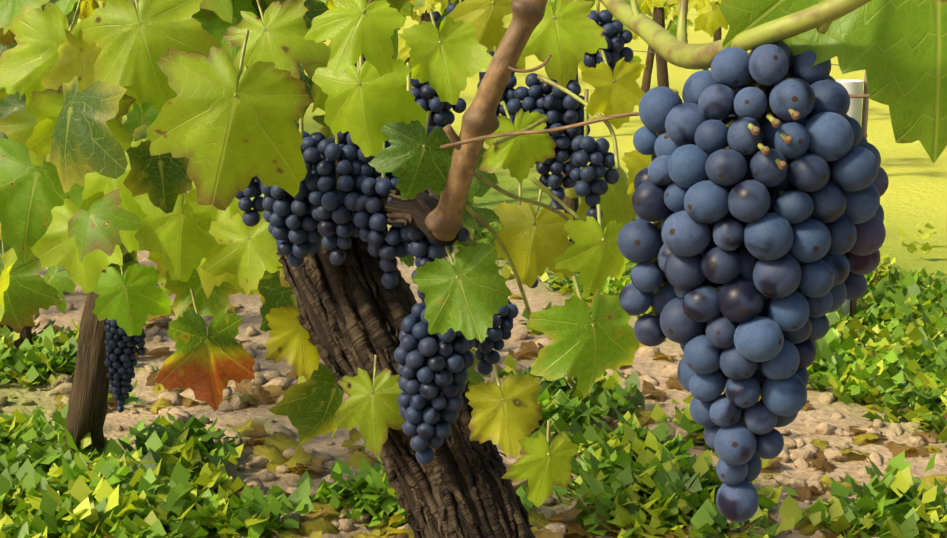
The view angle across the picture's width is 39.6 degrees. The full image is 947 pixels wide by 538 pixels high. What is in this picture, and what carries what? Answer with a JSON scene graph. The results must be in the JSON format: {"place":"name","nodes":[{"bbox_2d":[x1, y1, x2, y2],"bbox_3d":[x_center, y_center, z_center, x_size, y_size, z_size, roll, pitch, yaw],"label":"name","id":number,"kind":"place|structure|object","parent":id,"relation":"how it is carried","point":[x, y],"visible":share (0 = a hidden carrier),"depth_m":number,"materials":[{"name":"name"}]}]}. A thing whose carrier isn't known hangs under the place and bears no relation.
{"place":"outdoors","nodes":[
{"label":"outdoors","id":0,"kind":"place"},
{"bbox_2d":[0,0,946,537],"bbox_3d":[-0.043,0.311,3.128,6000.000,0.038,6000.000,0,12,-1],"label":"ground","id":1,"kind":"structure","parent":0,"point":[914,196],"depth_m":3.79,"materials":[{"name":"soil"}]},
{"bbox_2d":[0,2,721,453],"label":"background vine trunks","id":2,"kind":"object","parent":1,"relation":"on","point":[88,402],"visible":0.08,"depth_m":2.56,"materials":[{"name":"brown plant"}]},
{"bbox_2d":[0,0,727,506],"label":"grape leaves","id":3,"kind":"object","parent":1,"relation":"on","point":[162,132],"visible":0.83,"depth_m":1.19,"materials":[{"name":"green plant"}]},
{"bbox_2d":[104,0,633,463],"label":"grape clusters","id":4,"kind":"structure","parent":3,"relation":"hanging from","point":[343,182],"depth_m":1.10,"materials":[{"name":"blue food"}]},
{"bbox_2d":[464,69,708,316],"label":"shoots","id":5,"kind":"object","parent":3,"relation":"attached to","point":[482,178],"visible":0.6,"depth_m":0.98,"materials":[{"name":"green plant"}]},
{"bbox_2d":[440,94,868,148],"bbox_3d":[0.094,-0.074,0.670,0.013,0.056,0.335,-11,17,-43],"label":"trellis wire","id":6,"kind":"object","parent":5,"relation":"attached to","point":[490,136],"visible":0.52,"depth_m":0.72,"materials":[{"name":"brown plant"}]},
{"bbox_2d":[599,0,870,69],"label":"green shoot","id":7,"kind":"object","parent":3,"relation":"attached to","point":[678,50],"visible":1,"depth_m":0.51,"materials":[{"name":"green plant"}]},
{"bbox_2d":[617,41,888,521],"bbox_3d":[0.117,0.004,0.519,0.102,0.198,0.083,-7,14,-31],"label":"grape cluster","id":8,"kind":"object","parent":7,"relation":"hanging from","point":[750,239],"visible":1,"depth_m":0.49,"materials":[{"name":"blue food"}]},
{"bbox_2d":[719,0,946,163],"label":"leaf","id":9,"kind":"object","parent":7,"relation":"attached to","point":[896,50],"visible":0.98,"depth_m":0.49,"materials":[{"name":"green plant"}]},
{"bbox_2d":[276,187,535,537],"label":"vine trunk","id":10,"kind":"object","parent":1,"relation":"on","point":[354,312],"visible":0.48,"depth_m":1.15,"materials":[{"name":"brown wood"}]},
{"bbox_2d":[425,0,551,240],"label":"vine branch","id":11,"kind":"object","parent":10,"relation":"attached to","point":[444,220],"visible":1,"depth_m":0.91,"materials":[{"name":"brown wood"}]},
{"bbox_2d":[0,201,946,537],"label":"ground cover plants","id":12,"kind":"object","parent":1,"relation":"on","point":[630,473],"visible":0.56,"depth_m":2.50,"materials":[{"name":"green plant"}]},
{"bbox_2d":[0,291,946,537],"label":"stones","id":13,"kind":"object","parent":1,"relation":"on","point":[801,454],"visible":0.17,"depth_m":2.84,"materials":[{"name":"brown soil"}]},
{"bbox_2d":[0,273,946,537],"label":"fallen leaves","id":14,"kind":"object","parent":1,"relation":"on","point":[302,461],"visible":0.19,"depth_m":2.70,"materials":[{"name":"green plant"}]},
{"bbox_2d":[398,13,838,64],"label":"trellis posts","id":15,"kind":"object","parent":1,"relation":"on","point":[655,52],"depth_m":4.42,"materials":[{"name":"brown wood"}]},
{"bbox_2d":[835,70,868,320],"bbox_3d":[1.049,-0.279,3.732,0.128,1.000,0.094,0,12,-1],"label":"post","id":16,"kind":"object","parent":1,"relation":"on","point":[856,110],"visible":0.21,"depth_m":3.68,"materials":[{"name":"plastic"}]}
]}

